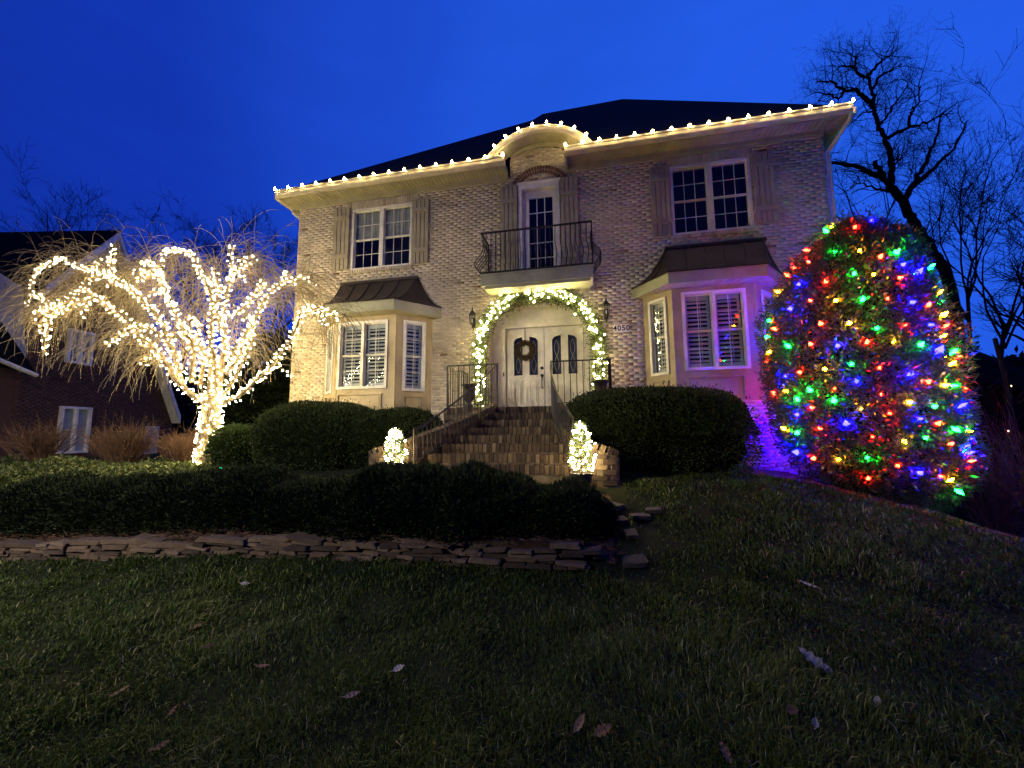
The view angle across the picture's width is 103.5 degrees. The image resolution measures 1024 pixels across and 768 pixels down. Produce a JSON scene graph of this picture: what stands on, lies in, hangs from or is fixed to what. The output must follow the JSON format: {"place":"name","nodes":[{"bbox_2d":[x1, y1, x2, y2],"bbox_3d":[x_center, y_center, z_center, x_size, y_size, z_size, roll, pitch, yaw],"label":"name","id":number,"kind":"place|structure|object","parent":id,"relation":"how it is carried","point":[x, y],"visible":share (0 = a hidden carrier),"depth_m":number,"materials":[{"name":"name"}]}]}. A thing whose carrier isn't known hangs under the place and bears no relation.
{"place":"outdoors","nodes":[
{"label":"outdoors","id":0,"kind":"place"},
{"bbox_2d":[0,450,1023,767],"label":"ground","id":1,"kind":"structure","parent":0,"point":[648,540],"depth_m":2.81,"materials":[{"name":"green plant"}]},
{"bbox_2d":[0,414,93,463],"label":"bare shrub","id":2,"kind":"object","parent":1,"relation":"on","point":[31,451],"visible":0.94,"depth_m":10.07,"materials":[{"name":"brown plant"}]},
{"bbox_2d":[0,206,161,295],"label":"bare tree","id":3,"kind":"object","parent":1,"relation":"on","point":[55,227],"visible":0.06,"depth_m":55.71,"materials":[{"name":"black plant"}]},
{"bbox_2d":[0,137,181,292],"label":"bare tree","id":4,"kind":"object","parent":1,"relation":"on","point":[55,225],"visible":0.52,"depth_m":47.58,"materials":[{"name":"black plant"}]},
{"bbox_2d":[0,230,182,461],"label":"neighbour house","id":5,"kind":"structure","parent":1,"relation":"on","point":[29,396],"depth_m":16.77,"materials":[{"name":"red brick"}]},
{"bbox_2d":[56,406,92,453],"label":"window","id":6,"kind":"structure","parent":5,"relation":"in","point":[72,415],"depth_m":16.43,"materials":[{"name":"white glass"}]},
{"bbox_2d":[64,328,95,365],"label":"window","id":7,"kind":"structure","parent":5,"relation":"in","point":[67,357],"depth_m":16.58,"materials":[{"name":"white glass"}]},
{"bbox_2d":[143,426,159,453],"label":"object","id":8,"kind":"structure","parent":5,"relation":"in","point":[146,427],"depth_m":19.90,"materials":[{"name":"grey"}]},
{"bbox_2d":[0,177,190,304],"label":"bare tree","id":9,"kind":"object","parent":1,"relation":"on","point":[95,215],"visible":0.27,"depth_m":48.43,"materials":[{"name":"black plant"}]},
{"bbox_2d":[76,421,139,462],"bbox_3d":[-10.290,1.517,10.327,1.245,1.142,1.343,-4,-8,31],"label":"bare shrub","id":10,"kind":"object","parent":1,"relation":"on","point":[101,457],"visible":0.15,"depth_m":10.16,"materials":[{"name":"brown plant"}]},
{"bbox_2d":[106,684,130,696],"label":"fallen leaf","id":11,"kind":"object","parent":1,"relation":"on","point":[117,692],"visible":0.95,"depth_m":2.30,"materials":[{"name":"plant"}]},
{"bbox_2d":[0,453,239,485],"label":"ivy ground cover","id":12,"kind":"object","parent":1,"relation":"on","point":[13,467],"visible":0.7,"depth_m":8.01,"materials":[{"name":"green plant"}]},
{"bbox_2d":[71,411,169,463],"bbox_3d":[-9.402,1.301,9.825,1.923,1.432,1.716,-2,-7,12],"label":"bare shrub","id":13,"kind":"object","parent":1,"relation":"on","point":[127,449],"visible":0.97,"depth_m":9.58,"materials":[{"name":"brown plant"}]},
{"bbox_2d":[151,740,170,750],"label":"fallen leaf","id":14,"kind":"object","parent":1,"relation":"on","point":[162,744],"visible":1,"depth_m":1.91,"materials":[{"name":"plant"}]},
{"bbox_2d":[164,704,176,719],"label":"fallen leaf","id":15,"kind":"object","parent":1,"relation":"on","point":[172,710],"visible":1,"depth_m":2.15,"materials":[{"name":"brown plant"}]},
{"bbox_2d":[148,420,198,461],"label":"bare shrub","id":16,"kind":"object","parent":1,"relation":"on","point":[183,450],"visible":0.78,"depth_m":8.91,"materials":[{"name":"brown plant"}]},
{"bbox_2d":[136,215,223,440],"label":"bare tree","id":17,"kind":"object","parent":1,"relation":"on","point":[183,405],"visible":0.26,"depth_m":45.15,"materials":[{"name":"brown plant"}]},
{"bbox_2d":[0,209,374,464],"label":"weeping tree","id":18,"kind":"object","parent":1,"relation":"on","point":[214,406],"visible":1,"depth_m":8.82,"materials":[{"name":"white plant"}]},
{"bbox_2d":[27,245,337,463],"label":"string lights","id":19,"kind":"object","parent":18,"relation":"attached to","point":[191,336],"visible":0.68,"depth_m":8.65},
{"bbox_2d":[184,623,202,629],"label":"fallen leaf","id":20,"kind":"object","parent":1,"relation":"on","point":[196,625],"visible":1,"depth_m":3.01,"materials":[{"name":"brown plant"}]},
{"bbox_2d":[118,184,298,354],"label":"bare tree","id":21,"kind":"object","parent":1,"relation":"on","point":[215,255],"visible":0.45,"depth_m":40.45,"materials":[{"name":"brown plant"}]},
{"bbox_2d":[200,422,266,466],"bbox_3d":[-5.416,1.328,8.172,1.452,1.123,1.269,-2,-7,12],"label":"round shrub","id":22,"kind":"object","parent":1,"relation":"on","point":[224,446],"visible":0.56,"depth_m":7.71,"materials":[{"name":"green plant"}]},
{"bbox_2d":[186,325,291,425],"bbox_3d":[-9.174,0.484,17.449,10.516,6.151,3.521,-2,-7,12],"label":"evergreen shrub","id":23,"kind":"object","parent":1,"relation":"on","point":[273,391],"visible":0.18,"depth_m":16.58,"materials":[{"name":"green plant"}]},
{"bbox_2d":[186,201,297,346],"bbox_3d":[-22.870,-5.111,39.334,13.887,24.576,12.055,-2,-7,12],"label":"bare tree","id":24,"kind":"object","parent":1,"relation":"on","point":[276,313],"visible":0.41,"depth_m":37.99,"materials":[{"name":"brown plant"}]},
{"bbox_2d":[254,664,269,667],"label":"fallen leaf","id":25,"kind":"object","parent":1,"relation":"on","point":[262,665],"visible":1,"depth_m":2.52,"materials":[{"name":"brown plant"}]},
{"bbox_2d":[0,531,601,570],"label":"retaining wall","id":26,"kind":"structure","parent":1,"relation":"on","point":[299,544],"depth_m":4.22,"materials":[{"name":"stone"}]},
{"bbox_2d":[242,397,378,471],"bbox_3d":[-3.761,1.034,7.942,3.079,1.550,1.991,-2,-7,12],"label":"round shrub","id":27,"kind":"object","parent":1,"relation":"on","point":[313,435],"visible":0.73,"depth_m":7.22,"materials":[{"name":"green plant"}]},
{"bbox_2d":[0,494,627,564],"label":"mulch bed","id":28,"kind":"object","parent":1,"relation":"on","point":[604,545],"visible":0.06,"depth_m":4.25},
{"bbox_2d":[0,461,300,539],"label":"juniper hedge","id":29,"kind":"object","parent":28,"relation":"on","point":[206,499],"visible":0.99,"depth_m":5.13,"materials":[{"name":"green plant"}]},
{"bbox_2d":[241,459,619,557],"bbox_3d":[-1.082,1.386,4.774,4.576,1.046,1.537,-2,-7,12],"label":"juniper hedge","id":30,"kind":"object","parent":28,"relation":"on","point":[480,498],"visible":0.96,"depth_m":4.25,"materials":[{"name":"green plant"}]},
{"bbox_2d":[339,691,359,697],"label":"fallen leaf","id":31,"kind":"object","parent":1,"relation":"on","point":[350,695],"visible":1,"depth_m":2.21,"materials":[{"name":"brown plant"}]},
{"bbox_2d":[347,404,445,469],"bbox_3d":[-2.054,1.004,7.516,1.884,1.262,1.486,-2,-7,12],"label":"clipped hedge","id":32,"kind":"object","parent":1,"relation":"on","point":[377,426],"visible":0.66,"depth_m":7.04,"materials":[{"name":"green plant"}]},
{"bbox_2d":[392,664,403,671],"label":"fallen leaf","id":33,"kind":"object","parent":1,"relation":"on","point":[398,667],"visible":1,"depth_m":2.41,"materials":[{"name":"plant"}]},
{"bbox_2d":[368,358,619,487],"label":"front steps","id":34,"kind":"structure","parent":1,"relation":"on","point":[531,441],"depth_m":6.36,"materials":[{"name":"brick"}]},
{"bbox_2d":[382,427,407,462],"bbox_3d":[-1.665,1.018,5.730,0.391,0.840,0.396,-2,-7,12],"label":"potted tree","id":35,"kind":"object","parent":34,"relation":"on","point":[398,436],"visible":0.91,"depth_m":5.70,"materials":[{"name":"green plant"}]},
{"bbox_2d":[461,384,476,407],"bbox_3d":[-0.923,0.281,8.742,0.350,0.540,0.350,-2,-7,12],"label":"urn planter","id":36,"kind":"object","parent":34,"relation":"on","point":[466,387],"visible":0.47,"depth_m":8.64,"materials":[{"name":"black metal"}]},
{"bbox_2d":[592,380,607,394],"bbox_3d":[1.811,0.203,8.240,0.350,0.540,0.350,-2,-7,12],"label":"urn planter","id":37,"kind":"object","parent":34,"relation":"on","point":[599,383],"visible":0.39,"depth_m":8.14,"materials":[{"name":"black"}]},
{"bbox_2d":[275,99,856,481],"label":"house","id":38,"kind":"structure","parent":1,"relation":"on","point":[670,252],"depth_m":9.47,"materials":[{"name":"beige brick"}]},
{"bbox_2d":[325,325,346,393],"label":"window","id":39,"kind":"structure","parent":38,"relation":"in","point":[329,361],"depth_m":10.17,"materials":[{"name":"white paint"}]},
{"bbox_2d":[336,319,388,389],"bbox_3d":[-3.496,-0.670,9.723,1.400,1.720,0.450,-2,-7,12],"label":"window","id":40,"kind":"structure","parent":38,"relation":"in","point":[365,366],"depth_m":9.64,"materials":[{"name":"white paint"}]},
{"bbox_2d":[324,313,431,409],"bbox_3d":[-3.437,-0.529,9.813,2.930,2.360,0.669,-2,-7,12],"label":"bay window","id":41,"kind":"structure","parent":38,"relation":"in","point":[392,395],"depth_m":9.46,"materials":[{"name":"beige paint"}]},
{"bbox_2d":[350,202,411,269],"bbox_3d":[-3.311,-3.773,10.836,1.810,1.780,0.800,-2,-7,12],"label":"window","id":42,"kind":"structure","parent":38,"relation":"in","point":[389,242],"depth_m":10.65,"materials":[{"name":"white glass"}]},
{"bbox_2d":[274,152,503,191],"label":"roofline lights","id":43,"kind":"object","parent":38,"relation":"attached to","point":[502,154],"visible":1,"depth_m":10.03,"materials":[{"name":"white plastic"}]},
{"bbox_2d":[402,320,425,391],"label":"window","id":44,"kind":"structure","parent":38,"relation":"in","point":[414,332],"depth_m":9.68,"materials":[{"name":"white glass"}]},
{"bbox_2d":[514,339,535,362],"bbox_3d":[0.299,-0.936,9.684,0.591,0.834,0.141,-2,-7,12],"label":"door wreath","id":45,"kind":"object","parent":38,"relation":"attached to","point":[529,355],"depth_m":9.69,"materials":[{"name":"plant"}]},
{"bbox_2d":[506,327,544,406],"bbox_3d":[0.333,-0.357,9.762,0.918,1.985,0.291,-2,-7,12],"label":"front door","id":46,"kind":"structure","parent":38,"relation":"in","point":[527,387],"depth_m":9.71,"materials":[{"name":"paint"}]},
{"bbox_2d":[483,120,587,157],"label":"roofline lights","id":47,"kind":"object","parent":38,"relation":"attached to","point":[574,126],"visible":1,"depth_m":9.36,"materials":[{"name":"white plastic"}]},
{"bbox_2d":[523,188,556,267],"bbox_3d":[0.780,-3.521,10.053,1.300,2.700,0.820,-2,-7,12],"label":"balcony door","id":48,"kind":"structure","parent":38,"relation":"in","point":[538,213],"depth_m":10.38,"materials":[{"name":"white paint"}]},
{"bbox_2d":[466,288,616,406],"bbox_3d":[0.564,-0.837,9.062,3.439,3.190,0.363,-2,-7,12],"label":"door garland","id":49,"kind":"object","parent":38,"relation":"attached to","point":[511,300],"depth_m":9.21,"materials":[{"name":"green plant"}]},
{"bbox_2d":[544,325,584,405],"bbox_3d":[1.249,-0.383,9.602,0.918,1.985,0.223,-2,-7,12],"label":"front door","id":50,"kind":"structure","parent":38,"relation":"in","point":[567,346],"depth_m":9.55,"materials":[{"name":"paint"}]},
{"bbox_2d":[647,296,669,376],"bbox_3d":[3.238,-0.974,8.549,0.450,1.720,0.560,3,-8,-30],"label":"window","id":51,"kind":"structure","parent":38,"relation":"in","point":[660,303],"depth_m":8.55,"materials":[{"name":"white paint"}]},
{"bbox_2d":[564,98,854,147],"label":"roofline lights","id":52,"kind":"object","parent":38,"relation":"attached to","point":[708,122],"visible":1,"depth_m":8.47,"materials":[{"name":"white plastic"}]},
{"bbox_2d":[643,282,776,400],"bbox_3d":[4.107,-0.832,8.224,2.600,2.410,0.634,-2,-7,12],"label":"bay window","id":53,"kind":"structure","parent":38,"relation":"in","point":[739,381],"depth_m":7.97,"materials":[{"name":"beige paint"}]},
{"bbox_2d":[669,156,754,235],"bbox_3d":[4.421,-4.052,9.191,1.730,1.725,0.800,-2,-7,12],"label":"window","id":54,"kind":"structure","parent":38,"relation":"in","point":[709,204],"depth_m":9.42,"materials":[{"name":"white glass"}]},
{"bbox_2d":[681,288,750,370],"bbox_3d":[4.051,-1.055,8.161,1.290,1.700,0.450,-2,-7,12],"label":"window","id":55,"kind":"structure","parent":38,"relation":"in","point":[713,333],"depth_m":8.07,"materials":[{"name":"white paint"}]},
{"bbox_2d":[739,289,775,364],"bbox_3d":[5.006,-1.030,8.178,0.560,1.720,0.450,4,-8,-33],"label":"window","id":56,"kind":"structure","parent":38,"relation":"in","point":[763,294],"depth_m":8.09,"materials":[{"name":"white glass"}]},
{"bbox_2d":[570,713,584,734],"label":"fallen leaf","id":57,"kind":"object","parent":1,"relation":"on","point":[579,722],"visible":0.95,"depth_m":2.00,"materials":[{"name":"plant"}]},
{"bbox_2d":[567,420,595,484],"bbox_3d":[0.880,0.908,5.154,0.400,0.913,0.410,-2,-7,12],"label":"potted tree","id":58,"kind":"object","parent":1,"relation":"on","point":[577,428],"visible":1,"depth_m":5.12,"materials":[{"name":"green plant"}]},
{"bbox_2d":[166,345,1023,442],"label":"woodland","id":59,"kind":"object","parent":1,"relation":"on","point":[191,411],"visible":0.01,"depth_m":52.45,"materials":[{"name":"black plant"}]},
{"bbox_2d":[589,723,611,737],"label":"fallen leaf","id":60,"kind":"object","parent":1,"relation":"on","point":[600,730],"visible":1,"depth_m":1.96,"materials":[{"name":"brown plant"}]},
{"bbox_2d":[590,501,662,567],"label":"flagstone path","id":61,"kind":"structure","parent":1,"relation":"on","point":[640,561],"depth_m":4.06,"materials":[{"name":"grey stone"}]},
{"bbox_2d":[551,381,775,476],"bbox_3d":[2.246,0.728,6.513,3.226,1.527,1.859,-2,-7,12],"label":"round shrub","id":62,"kind":"object","parent":1,"relation":"on","point":[664,429],"visible":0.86,"depth_m":5.83,"materials":[{"name":"green plant"}]},
{"bbox_2d":[719,740,732,767],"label":"fallen leaf","id":63,"kind":"object","parent":1,"relation":"on","point":[726,753],"visible":1,"depth_m":1.83,"materials":[{"name":"plant"}]},
{"bbox_2d":[783,705,797,714],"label":"fallen leaf","id":64,"kind":"object","parent":1,"relation":"on","point":[791,709],"visible":1,"depth_m":2.05,"materials":[{"name":"plant"}]},
{"bbox_2d":[812,717,818,728],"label":"fallen leaf","id":65,"kind":"object","parent":1,"relation":"on","point":[815,722],"visible":1,"depth_m":1.96,"materials":[{"name":"grey plant"}]},
{"bbox_2d":[797,646,838,677],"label":"fallen leaf","id":66,"kind":"object","parent":1,"relation":"on","point":[813,658],"visible":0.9,"depth_m":2.42,"materials":[{"name":"grey plant"}]},
{"bbox_2d":[729,467,1023,540],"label":"mulch bed","id":67,"kind":"object","parent":1,"relation":"on","point":[784,475],"visible":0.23,"depth_m":5.78,"materials":[{"name":"brown soil"}]},
{"bbox_2d":[751,203,995,513],"bbox_3d":[5.263,-0.303,6.221,2.716,4.878,2.732,-2,-7,12],"label":"evergreen tree","id":68,"kind":"object","parent":67,"relation":"on","point":[853,444],"visible":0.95,"depth_m":5.51,"materials":[{"name":"green plant"}]},
{"bbox_2d":[765,219,976,494],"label":"coloured lights","id":69,"kind":"object","parent":68,"relation":"attached to","point":[867,342],"visible":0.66,"depth_m":5.34},
{"bbox_2d":[969,338,1023,537],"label":"slim tree","id":70,"kind":"object","parent":67,"relation":"on","point":[1012,403],"visible":0.68,"depth_m":6.77,"materials":[{"name":"black plant"}]},
{"bbox_2d":[874,695,880,706],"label":"fallen leaf","id":71,"kind":"object","parent":1,"relation":"on","point":[876,699],"visible":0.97,"depth_m":2.08,"materials":[{"name":"plant"}]},
{"bbox_2d":[789,5,990,340],"bbox_3d":[17.168,-5.285,18.621,11.865,27.785,6.297,0,-7,-2],"label":"oak tree","id":72,"kind":"object","parent":1,"relation":"on","point":[902,200],"visible":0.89,"depth_m":19.27,"materials":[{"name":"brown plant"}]},
{"bbox_2d":[826,129,971,249],"bbox_3d":[22.063,-3.594,24.793,7.739,23.730,8.767,2,-7,-19],"label":"bare tree","id":73,"kind":"object","parent":1,"relation":"on","point":[849,201],"visible":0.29,"depth_m":24.04,"materials":[{"name":"black plant"}]},
{"bbox_2d":[858,12,1023,345],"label":"bare tree","id":74,"kind":"object","parent":1,"relation":"on","point":[968,292],"visible":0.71,"depth_m":21.47,"materials":[{"name":"black plant"}]},
{"bbox_2d":[912,340,1023,536],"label":"outbuilding","id":75,"kind":"structure","parent":1,"relation":"on","point":[988,364],"depth_m":10.49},
{"bbox_2d":[926,333,979,348],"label":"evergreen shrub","id":76,"kind":"object","parent":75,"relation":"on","point":[977,342],"depth_m":13.15,"materials":[{"name":"green plant"}]},
{"bbox_2d":[915,145,1023,356],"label":"bare tree","id":77,"kind":"object","parent":1,"relation":"on","point":[1003,336],"visible":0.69,"depth_m":19.22,"materials":[{"name":"black plant"}]},
{"bbox_2d":[926,423,1023,535],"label":"bare shrub","id":78,"kind":"object","parent":1,"relation":"on","point":[1004,511],"visible":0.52,"depth_m":7.64,"materials":[{"name":"brown plant"}]},
{"bbox_2d":[963,213,1023,341],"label":"bare tree","id":79,"kind":"object","parent":1,"relation":"on","point":[1009,311],"visible":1,"depth_m":16.07,"materials":[{"name":"black plant"}]},
{"bbox_2d":[967,389,1023,523],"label":"bare shrub","id":80,"kind":"object","parent":1,"relation":"on","point":[1019,469],"visible":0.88,"depth_m":6.02,"materials":[{"name":"brown plant"}]},
{"bbox_2d":[0,0,1023,427],"label":"sky","id":81,"kind":"structure","parent":0,"point":[213,103],"materials":[{"name":"blue"}]}
]}

